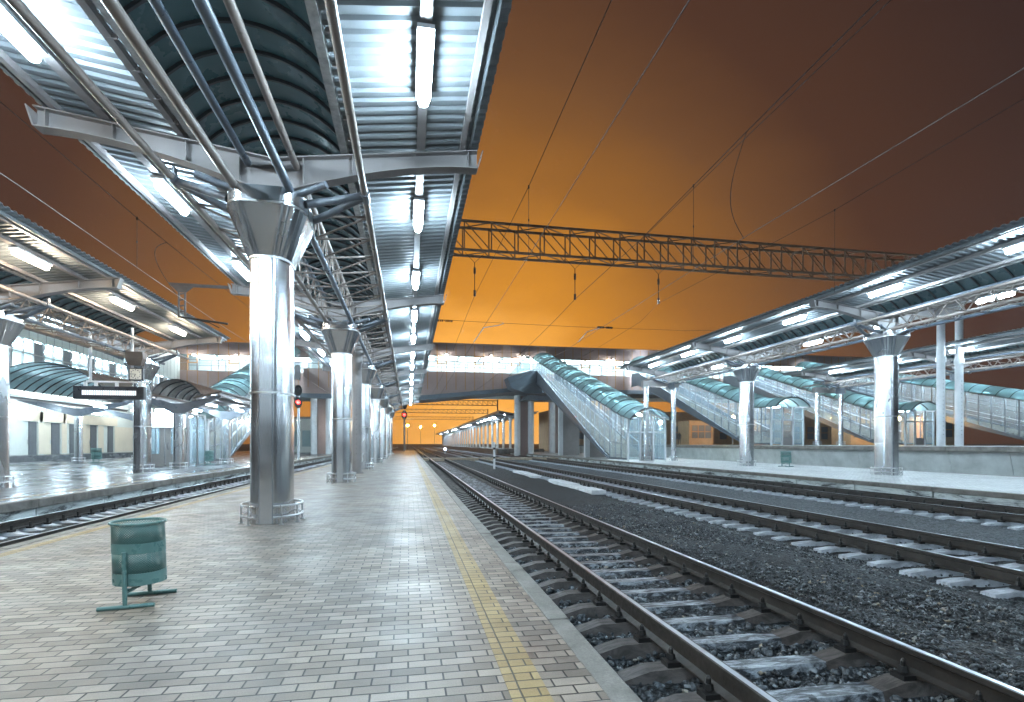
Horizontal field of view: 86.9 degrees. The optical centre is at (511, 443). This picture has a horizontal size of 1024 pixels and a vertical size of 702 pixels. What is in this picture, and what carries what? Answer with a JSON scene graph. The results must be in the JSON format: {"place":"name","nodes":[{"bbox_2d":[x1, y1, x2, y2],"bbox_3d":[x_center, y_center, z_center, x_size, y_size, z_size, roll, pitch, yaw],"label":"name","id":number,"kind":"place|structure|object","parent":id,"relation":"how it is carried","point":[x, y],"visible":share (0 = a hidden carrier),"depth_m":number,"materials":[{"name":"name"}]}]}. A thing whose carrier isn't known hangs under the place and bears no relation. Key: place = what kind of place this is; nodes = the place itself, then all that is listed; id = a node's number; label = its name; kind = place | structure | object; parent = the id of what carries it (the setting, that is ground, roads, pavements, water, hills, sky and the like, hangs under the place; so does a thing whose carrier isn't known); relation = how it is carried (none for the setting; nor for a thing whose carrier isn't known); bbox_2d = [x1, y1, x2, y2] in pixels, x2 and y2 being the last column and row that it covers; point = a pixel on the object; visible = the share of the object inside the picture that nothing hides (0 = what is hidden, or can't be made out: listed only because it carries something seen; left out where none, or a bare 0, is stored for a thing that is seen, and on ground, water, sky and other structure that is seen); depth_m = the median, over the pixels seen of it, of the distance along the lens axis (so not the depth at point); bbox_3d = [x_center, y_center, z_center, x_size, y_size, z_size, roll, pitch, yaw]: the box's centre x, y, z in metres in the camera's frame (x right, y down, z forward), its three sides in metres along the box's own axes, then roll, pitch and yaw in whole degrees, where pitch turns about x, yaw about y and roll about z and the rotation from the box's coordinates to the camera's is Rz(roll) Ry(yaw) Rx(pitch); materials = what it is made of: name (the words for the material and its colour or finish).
{"place":"outdoors","nodes":[
{"label":"outdoors","id":0,"kind":"place"},
{"bbox_2d":[0,101,313,359],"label":"overhead wire","id":1,"kind":"object","parent":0,"point":[111,196],"visible":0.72,"depth_m":12.52,"materials":[{"name":"grey metal"}]},
{"bbox_2d":[0,463,326,542],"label":"side ballast bed","id":2,"kind":"object","parent":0,"point":[50,528],"visible":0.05,"depth_m":12.70,"materials":[{"name":"gravel"}]},
{"bbox_2d":[0,451,330,503],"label":"station platform","id":3,"kind":"structure","parent":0,"point":[37,478],"depth_m":24.41,"materials":[{"name":"concrete"}]},
{"bbox_2d":[0,310,24,486],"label":"canopy column","id":4,"kind":"structure","parent":3,"relation":"on","point":[12,326],"depth_m":17.17,"materials":[{"name":"metal"}]},
{"bbox_2d":[0,202,230,364],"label":"platform canopy","id":5,"kind":"object","parent":4,"relation":"on","point":[72,288],"visible":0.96,"depth_m":19.23,"materials":[{"name":"grey metal"}]},
{"bbox_2d":[8,246,52,269],"bbox_3d":[-13.473,-5.241,15.146,0.220,0.348,1.460,0,0,-11],"label":"strip light","id":6,"kind":"object","parent":5,"relation":"attached to","point":[23,254],"visible":0.98,"depth_m":14.99,"materials":[{"name":"white paint"}]},
{"bbox_2d":[73,326,148,399],"bbox_3d":[-17.169,-3.455,23.193,2.850,3.100,0.248,0,0,-11],"label":"departure display","id":7,"kind":"object","parent":5,"relation":"hanging from","point":[96,391],"visible":0.98,"depth_m":23.08,"materials":[{"name":"black plastic"}]},
{"bbox_2d":[125,351,146,365],"bbox_3d":[-16.261,-3.665,23.370,0.680,0.580,0.408,0,0,-11],"label":"loudspeaker","id":8,"kind":"object","parent":7,"relation":"attached to","point":[132,358],"visible":1,"depth_m":23.20,"materials":[{"name":"grey metal"}]},
{"bbox_2d":[129,368,144,380],"bbox_3d":[-16.235,-3.000,23.366,0.550,0.550,0.218,0,0,-11],"label":"platform clock","id":9,"kind":"object","parent":7,"relation":"attached to","point":[136,374],"visible":1,"depth_m":23.28,"materials":[{"name":"white plastic"}]},
{"bbox_2d":[10,323,179,454],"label":"station hall","id":10,"kind":"structure","parent":3,"relation":"on","point":[36,434],"depth_m":48.86,"materials":[{"name":"white glass"}]},
{"bbox_2d":[28,422,36,454],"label":"door","id":11,"kind":"structure","parent":10,"relation":"in","point":[32,426],"depth_m":43.98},
{"bbox_2d":[44,422,50,453],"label":"door","id":12,"kind":"structure","parent":10,"relation":"in","point":[47,426],"depth_m":45.93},
{"bbox_2d":[51,423,59,453],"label":"door","id":13,"kind":"structure","parent":10,"relation":"in","point":[55,427],"depth_m":46.85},
{"bbox_2d":[10,450,186,462],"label":"raised pavement","id":14,"kind":"structure","parent":3,"relation":"on","point":[33,458],"depth_m":43.41,"materials":[{"name":"concrete"}]},
{"bbox_2d":[10,362,187,461],"bbox_3d":[-32.303,-2.011,43.455,9.100,6.713,16.535,0,0,-11],"label":"canopy","id":15,"kind":"object","parent":3,"relation":"on","point":[51,378],"visible":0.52,"depth_m":39.13,"materials":[{"name":"metal"}]},
{"bbox_2d":[124,358,159,471],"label":"canopy column","id":16,"kind":"structure","parent":3,"relation":"on","point":[142,435],"depth_m":26.36,"materials":[{"name":"metal"}]},
{"bbox_2d":[0,452,351,513],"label":"station platform edge","id":17,"kind":"object","parent":3,"relation":"attached to","point":[8,507],"visible":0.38,"depth_m":15.88,"materials":[{"name":"concrete"}]},
{"bbox_2d":[152,409,205,466],"bbox_3d":[-20.636,-0.323,32.976,2.400,3.336,3.490,0,0,-11],"label":"entrance booth","id":18,"kind":"object","parent":3,"relation":"on","point":[162,420],"visible":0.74,"depth_m":31.80,"materials":[{"name":"grey metal"}]},
{"bbox_2d":[152,428,164,466],"bbox_3d":[-20.978,0.220,31.699,1.050,2.250,0.070,0,0,-11],"label":"door","id":19,"kind":"structure","parent":18,"relation":"in","point":[157,459],"depth_m":31.73,"materials":[{"name":"grey glass"}]},
{"bbox_2d":[166,428,185,466],"bbox_3d":[-19.838,0.220,31.861,1.050,2.250,0.178,0,0,-11],"label":"door","id":20,"kind":"structure","parent":18,"relation":"in","point":[169,457],"depth_m":31.81,"materials":[{"name":"grey glass"}]},
{"bbox_2d":[152,379,249,468],"bbox_3d":[-18.586,-1.038,32.903,4.500,4.766,9.070,0,0,-11],"label":"canopy","id":21,"kind":"object","parent":3,"relation":"on","point":[199,397],"visible":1,"depth_m":29.92,"materials":[{"name":"metal"}]},
{"bbox_2d":[157,346,300,462],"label":"glass stair","id":22,"kind":"object","parent":3,"relation":"on","point":[237,382],"visible":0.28,"depth_m":44.81,"materials":[{"name":"white"}]},
{"bbox_2d":[294,385,301,459],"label":"railway signal","id":23,"kind":"object","parent":3,"relation":"on","point":[298,399],"visible":0.97,"depth_m":44.69,"materials":[{"name":"white paint"}]},
{"bbox_2d":[311,398,330,453],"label":"bridge pier","id":24,"kind":"structure","parent":3,"relation":"on","point":[320,426],"depth_m":71.36,"materials":[{"name":"white paint"}]},
{"bbox_2d":[0,451,611,701],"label":"platform paving","id":25,"kind":"structure","parent":0,"point":[355,591],"depth_m":4.28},
{"bbox_2d":[96,517,176,611],"bbox_3d":[-3.186,0.999,4.605,0.420,0.692,0.534,0,0,-11],"label":"litter bin","id":26,"kind":"object","parent":25,"relation":"on","point":[135,572],"visible":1,"depth_m":4.47,"materials":[{"name":"teal"}]},
{"bbox_2d":[0,458,351,550],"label":"platform edge","id":27,"kind":"object","parent":25,"relation":"attached to","point":[66,532],"visible":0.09,"depth_m":9.18,"materials":[{"name":"concrete"}]},
{"bbox_2d":[0,459,351,556],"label":"yellow edge line","id":28,"kind":"object","parent":25,"relation":"on","point":[50,541],"visible":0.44,"depth_m":8.35,"materials":[{"name":"paint"}]},
{"bbox_2d":[226,183,313,525],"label":"canopy column","id":29,"kind":"structure","parent":25,"relation":"on","point":[273,225],"depth_m":8.98,"materials":[{"name":"metal"}]},
{"bbox_2d":[0,0,511,411],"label":"platform canopy","id":30,"kind":"object","parent":29,"relation":"on","point":[200,106],"visible":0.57,"depth_m":8.85,"materials":[{"name":"grey metal"}]},
{"bbox_2d":[0,0,47,62],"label":"strip light","id":31,"kind":"object","parent":30,"relation":"attached to","point":[14,30],"visible":0.97,"depth_m":6.83,"materials":[{"name":"white paint"}]},
{"bbox_2d":[150,175,191,215],"bbox_3d":[-7.143,-5.241,11.364,0.220,0.348,1.460,0,0,-11],"label":"strip light","id":32,"kind":"object","parent":30,"relation":"attached to","point":[171,194],"visible":0.98,"depth_m":11.16,"materials":[{"name":"white paint"}]},
{"bbox_2d":[168,282,228,327],"bbox_3d":[-10.508,-4.609,18.018,1.900,1.533,0.458,0,0,-11],"label":"wire bracket","id":33,"kind":"object","parent":30,"relation":"attached to","point":[184,288],"visible":1,"depth_m":18.10,"materials":[{"name":"metal"}]},
{"bbox_2d":[413,197,423,231],"bbox_3d":[-2.133,-5.241,12.319,0.220,0.348,1.460,0,0,-11],"label":"strip light","id":34,"kind":"object","parent":30,"relation":"attached to","point":[418,213],"visible":0.97,"depth_m":12.04,"materials":[{"name":"white paint"}]},
{"bbox_2d":[416,22,434,106],"bbox_3d":[-1.216,-5.241,7.505,0.220,0.348,1.460,0,0,-11],"label":"strip light","id":35,"kind":"object","parent":30,"relation":"attached to","point":[425,46],"visible":1,"depth_m":7.25,"materials":[{"name":"white paint"}]},
{"bbox_2d":[321,321,360,482],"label":"canopy column","id":36,"kind":"structure","parent":25,"relation":"on","point":[342,338],"depth_m":18.61,"materials":[{"name":"metal"}]},
{"bbox_2d":[351,317,363,473],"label":"column","id":37,"kind":"structure","parent":25,"relation":"on","point":[357,359],"depth_m":24.44,"materials":[{"name":"grey metal"}]},
{"bbox_2d":[453,219,918,281],"bbox_3d":[10.318,-9.780,28.128,36.055,1.450,0.940,0,0,-11],"label":"catenary gantry","id":38,"kind":"object","parent":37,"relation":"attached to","point":[852,276],"visible":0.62,"depth_m":27.63,"materials":[{"name":"metal"}]},
{"bbox_2d":[465,252,483,296],"bbox_3d":[-1.784,-8.082,25.822,0.917,2.064,0.140,0,0,-11],"label":"insulator string","id":39,"kind":"object","parent":38,"relation":"hanging from","point":[474,290],"visible":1,"depth_m":25.80,"materials":[{"name":"brown ceramic"}]},
{"bbox_2d":[425,0,611,410],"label":"overhead wire","id":40,"kind":"object","parent":39,"relation":"hanging from","point":[549,139],"visible":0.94,"depth_m":10.95,"materials":[{"name":"black metal"}]},
{"bbox_2d":[528,185,529,255],"bbox_3d":[0.418,-5.585,13.517,0.038,1.760,0.044,0,0,-11],"label":"dropper","id":41,"kind":"object","parent":40,"relation":"hanging from","point":[528,218],"visible":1,"depth_m":13.52,"materials":[{"name":"black metal"}]},
{"bbox_2d":[427,0,689,414],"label":"overhead wire","id":42,"kind":"object","parent":41,"relation":"hanging from","point":[596,148],"visible":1,"depth_m":8.18,"materials":[{"name":"black metal"}]},
{"bbox_2d":[650,265,659,303],"bbox_3d":[7.479,-8.132,27.587,0.917,1.964,0.140,0,0,-11],"label":"insulator string","id":43,"kind":"object","parent":38,"relation":"hanging from","point":[658,281],"visible":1,"depth_m":27.57,"materials":[{"name":"grey metal"}]},
{"bbox_2d":[486,98,1023,405],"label":"overhead wire","id":44,"kind":"object","parent":43,"relation":"hanging from","point":[820,217],"visible":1,"depth_m":17.63,"materials":[{"name":"grey metal"}]},
{"bbox_2d":[351,363,376,469],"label":"canopy column","id":45,"kind":"structure","parent":25,"relation":"on","point":[369,371],"depth_m":28.24,"materials":[{"name":"metal"}]},
{"bbox_2d":[371,384,384,462],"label":"canopy column","id":46,"kind":"structure","parent":25,"relation":"on","point":[377,391],"depth_m":37.86,"materials":[{"name":"metal"}]},
{"bbox_2d":[380,396,389,458],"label":"canopy column","id":47,"kind":"structure","parent":25,"relation":"on","point":[384,401],"depth_m":47.49,"materials":[{"name":"metal"}]},
{"bbox_2d":[386,404,392,455],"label":"canopy column","id":48,"kind":"structure","parent":25,"relation":"on","point":[388,412],"depth_m":57.12,"materials":[{"name":"metal"}]},
{"bbox_2d":[412,451,553,701],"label":"yellow strip","id":49,"kind":"object","parent":25,"relation":"on","point":[524,682],"visible":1,"depth_m":3.96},
{"bbox_2d":[415,451,641,701],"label":"platform edge","id":50,"kind":"object","parent":25,"relation":"attached to","point":[614,686],"visible":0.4,"depth_m":4.03,"materials":[{"name":"concrete"}]},
{"bbox_2d":[294,417,351,451],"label":"pavilion","id":51,"kind":"structure","parent":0,"point":[305,434],"depth_m":83.47,"materials":[{"name":"grey metal"}]},
{"bbox_2d":[0,0,1023,443],"label":"sky","id":52,"kind":"structure","parent":0,"point":[722,64],"materials":[{"name":"orange"}]},
{"bbox_2d":[109,444,1023,452],"bbox_3d":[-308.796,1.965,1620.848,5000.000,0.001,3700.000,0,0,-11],"label":"ground","id":53,"kind":"structure","parent":0,"point":[244,447],"depth_m":602.68,"materials":[{"name":"concrete"}]},
{"bbox_2d":[0,454,351,522],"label":"station platform wall","id":54,"kind":"structure","parent":53,"relation":"on","point":[10,516],"depth_m":16.05,"materials":[{"name":"concrete"}]},
{"bbox_2d":[0,447,397,546],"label":"railway track","id":55,"kind":"structure","parent":53,"relation":"on","point":[18,527],"depth_m":13.47,"materials":[{"name":"metal"}]},
{"bbox_2d":[435,445,543,453],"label":"platform","id":56,"kind":"structure","parent":53,"relation":"on","point":[501,450],"depth_m":104.12,"materials":[{"name":"concrete"}]},
{"bbox_2d":[435,410,538,448],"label":"canopy","id":57,"kind":"object","parent":56,"relation":"on","point":[492,419],"visible":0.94,"depth_m":123.14,"materials":[{"name":"grey metal"}]},
{"bbox_2d":[423,457,557,460],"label":"level crossing","id":58,"kind":"object","parent":53,"relation":"on","point":[487,458],"visible":0.49,"depth_m":56.90,"materials":[{"name":"grey concrete"}]},
{"bbox_2d":[411,446,1023,701],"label":"railway track","id":59,"kind":"structure","parent":53,"relation":"on","point":[501,510],"depth_m":5.28,"materials":[{"name":"metal"}]},
{"bbox_2d":[419,446,1023,599],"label":"railway track","id":60,"kind":"structure","parent":53,"relation":"on","point":[874,541],"depth_m":10.01,"materials":[{"name":"metal"}]},
{"bbox_2d":[427,446,1023,529],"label":"railway track","id":61,"kind":"structure","parent":53,"relation":"on","point":[1012,517],"depth_m":17.01,"materials":[{"name":"metal"}]},
{"bbox_2d":[534,451,1023,493],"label":"island platform","id":62,"kind":"structure","parent":53,"relation":"on","point":[1009,484],"depth_m":23.62,"materials":[{"name":"concrete"}]},
{"bbox_2d":[514,395,533,455],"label":"bridge pier","id":63,"kind":"structure","parent":62,"relation":"on","point":[523,428],"depth_m":73.43,"materials":[{"name":"white paint"}]},
{"bbox_2d":[504,370,552,401],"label":"stair landing","id":64,"kind":"object","parent":63,"relation":"on","point":[532,391],"visible":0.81,"depth_m":72.44,"materials":[{"name":"blue paint"}]},
{"bbox_2d":[549,402,557,452],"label":"bridge pier","id":65,"kind":"structure","parent":62,"relation":"on","point":[553,427],"depth_m":78.19,"materials":[{"name":"grey concrete"}]},
{"bbox_2d":[294,388,900,402],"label":"bridge girder","id":66,"kind":"object","parent":65,"relation":"on","point":[467,395],"visible":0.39,"depth_m":75.72,"materials":[{"name":"blue paint"}]},
{"bbox_2d":[172,342,310,392],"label":"footbridge","id":67,"kind":"object","parent":66,"relation":"on","point":[210,365],"visible":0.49,"depth_m":73.28,"materials":[{"name":"concrete"}]},
{"bbox_2d":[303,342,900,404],"bbox_3d":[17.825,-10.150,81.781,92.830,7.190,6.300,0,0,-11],"label":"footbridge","id":68,"kind":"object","parent":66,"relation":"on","point":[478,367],"visible":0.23,"depth_m":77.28,"materials":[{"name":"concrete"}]},
{"bbox_2d":[442,0,878,418],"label":"overhead wire","id":69,"kind":"object","parent":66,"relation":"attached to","point":[729,148],"visible":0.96,"depth_m":13.05,"materials":[{"name":"grey metal"}]},
{"bbox_2d":[693,184,693,268],"bbox_3d":[5.262,-6.290,15.662,0.038,2.450,0.044,0,0,-11],"label":"dropper","id":70,"kind":"object","parent":69,"relation":"hanging from","point":[693,226],"visible":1,"depth_m":15.66,"materials":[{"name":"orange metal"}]},
{"bbox_2d":[443,68,1023,423],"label":"overhead wire","id":71,"kind":"object","parent":70,"relation":"hanging from","point":[817,193],"visible":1,"depth_m":10.28,"materials":[{"name":"metal"}]},
{"bbox_2d":[641,0,890,239],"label":"overhead wire","id":72,"kind":"object","parent":69,"relation":"attached to","point":[782,102],"visible":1,"depth_m":11.80,"materials":[{"name":"grey metal"}]},
{"bbox_2d":[558,407,578,454],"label":"stair support","id":73,"kind":"object","parent":62,"relation":"on","point":[568,436],"visible":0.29,"depth_m":63.67,"materials":[{"name":"white paint"}]},
{"bbox_2d":[584,435,604,456],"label":"stair support","id":74,"kind":"object","parent":62,"relation":"on","point":[591,449],"visible":0.36,"depth_m":54.82,"materials":[{"name":"white paint"}]},
{"bbox_2d":[532,353,670,460],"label":"glass stair","id":75,"kind":"object","parent":62,"relation":"on","point":[595,426],"visible":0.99,"depth_m":52.27,"materials":[{"name":"white"}]},
{"bbox_2d":[641,381,678,460],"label":"portal frame","id":76,"kind":"object","parent":62,"relation":"on","point":[646,385],"visible":0.97,"depth_m":42.26,"materials":[{"name":"metal"}]},
{"bbox_2d":[733,363,760,465],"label":"canopy column","id":77,"kind":"structure","parent":62,"relation":"on","point":[746,375],"depth_m":32.50,"materials":[{"name":"metal"}]},
{"bbox_2d":[510,452,1023,499],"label":"island platform edge","id":78,"kind":"object","parent":62,"relation":"on","point":[1017,496],"visible":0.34,"depth_m":20.30,"materials":[{"name":"concrete"}]},
{"bbox_2d":[511,453,1023,506],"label":"island platform wall","id":79,"kind":"structure","parent":62,"relation":"attached to","point":[994,500],"depth_m":19.73,"materials":[{"name":"concrete"}]},
{"bbox_2d":[863,329,909,475],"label":"canopy column","id":80,"kind":"structure","parent":62,"relation":"on","point":[885,348],"depth_m":22.91,"materials":[{"name":"metal"}]},
{"bbox_2d":[618,217,1023,389],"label":"platform canopy","id":81,"kind":"object","parent":80,"relation":"on","point":[942,286],"visible":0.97,"depth_m":22.70,"materials":[{"name":"grey metal"}]},
{"bbox_2d":[866,282,904,297],"bbox_3d":[14.082,-5.861,20.396,0.220,0.348,1.460,0,0,-11],"label":"strip light","id":82,"kind":"object","parent":81,"relation":"attached to","point":[885,289],"visible":1,"depth_m":20.29,"materials":[{"name":"white paint"}]},
{"bbox_2d":[723,361,935,444],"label":"glass stair","id":83,"kind":"object","parent":53,"relation":"on","point":[828,417],"visible":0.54,"depth_m":60.19,"materials":[{"name":"white"}]},
{"bbox_2d":[762,445,1023,446],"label":"platform","id":84,"kind":"structure","parent":53,"relation":"on","point":[873,445],"depth_m":47.54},
{"bbox_2d":[678,421,712,444],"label":"kiosk","id":85,"kind":"object","parent":84,"relation":"on","point":[696,432],"visible":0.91,"depth_m":72.05,"materials":[{"name":"paint"}]},
{"bbox_2d":[691,425,711,437],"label":"window","id":86,"kind":"structure","parent":85,"relation":"in","point":[697,431],"depth_m":71.94,"materials":[{"name":"brown glass"}]},
{"bbox_2d":[539,410,869,450],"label":"service building","id":87,"kind":"structure","parent":84,"relation":"on","point":[720,438],"depth_m":100.90,"materials":[{"name":"brown metal"}]},
{"bbox_2d":[631,356,810,444],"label":"glass stair","id":88,"kind":"object","parent":84,"relation":"on","point":[696,406],"visible":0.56,"depth_m":56.82,"materials":[{"name":"white"}]},
{"bbox_2d":[754,420,790,444],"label":"kiosk","id":89,"kind":"object","parent":84,"relation":"on","point":[787,425],"visible":0.22,"depth_m":68.48,"materials":[{"name":"grey metal"}]},
{"bbox_2d":[760,424,790,437],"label":"window","id":90,"kind":"structure","parent":89,"relation":"in","point":[787,427],"depth_m":68.48,"materials":[{"name":"grey glass"}]},
{"bbox_2d":[579,446,1023,476],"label":"platform wall","id":91,"kind":"structure","parent":84,"relation":"attached to","point":[1000,463],"depth_m":31.86,"materials":[{"name":"concrete"}]},
{"bbox_2d":[579,445,1023,452],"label":"platform edge","id":92,"kind":"object","parent":91,"relation":"on","point":[961,449],"visible":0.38,"depth_m":33.49,"materials":[{"name":"concrete"}]},
{"bbox_2d":[812,387,845,444],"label":"portal frame","id":93,"kind":"object","parent":84,"relation":"on","point":[817,391],"visible":0.97,"depth_m":46.14,"materials":[{"name":"metal"}]},
{"bbox_2d":[780,327,1023,393],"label":"platform canopy","id":94,"kind":"object","parent":93,"relation":"on","point":[998,346],"visible":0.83,"depth_m":35.72,"materials":[{"name":"grey metal"}]},
{"bbox_2d":[832,418,873,444],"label":"kiosk","id":95,"kind":"object","parent":84,"relation":"on","point":[848,439],"visible":0.23,"depth_m":65.18,"materials":[{"name":"brown metal"}]},
{"bbox_2d":[935,316,945,445],"bbox_3d":[25.614,-5.355,32.264,0.520,11.000,0.520,0,0,-11],"label":"gantry mast","id":96,"kind":"object","parent":84,"relation":"on","point":[940,359],"visible":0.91,"depth_m":32.11,"materials":[{"name":"metal"}]},
{"bbox_2d":[954,305,964,445],"bbox_3d":[27.308,-5.355,32.994,0.520,11.000,0.520,0,0,-11],"label":"gantry mast","id":97,"kind":"object","parent":84,"relation":"on","point":[959,361],"visible":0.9,"depth_m":32.82,"materials":[{"name":"metal"}]},
{"bbox_2d":[796,361,1023,439],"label":"glass stair","id":98,"kind":"object","parent":53,"relation":"on","point":[1004,393],"visible":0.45,"depth_m":57.77,"materials":[{"name":"white"}]},
{"bbox_2d":[918,445,1023,445],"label":"platform","id":99,"kind":"structure","parent":53,"relation":"on","point":[975,445],"depth_m":50.00,"materials":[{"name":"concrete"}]},
{"bbox_2d":[901,417,953,444],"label":"kiosk","id":100,"kind":"object","parent":99,"relation":"on","point":[949,433],"visible":0.45,"depth_m":61.38,"materials":[{"name":"glass"}]},
{"bbox_2d":[428,451,1023,701],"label":"ballast bed","id":101,"kind":"object","parent":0,"point":[558,494],"visible":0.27,"depth_m":6.49,"materials":[{"name":"gravel"}]},
{"bbox_2d":[548,479,605,494],"bbox_3d":[2.493,1.723,22.056,0.636,0.165,5.940,0,0,-11],"label":"trackside board","id":102,"kind":"object","parent":101,"relation":"on","point":[585,489],"visible":0.8,"depth_m":21.06,"materials":[{"name":"concrete"}]},
{"bbox_2d":[502,544,967,701],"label":"ballast stones","id":103,"kind":"object","parent":101,"relation":"on","point":[693,685],"visible":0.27,"depth_m":4.82,"materials":[{"name":"gravel"}]},
{"bbox_2d":[455,451,1023,547],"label":"pale ballast bed","id":104,"kind":"object","parent":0,"point":[1002,535],"visible":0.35,"depth_m":13.64,"materials":[{"name":"gravel"}]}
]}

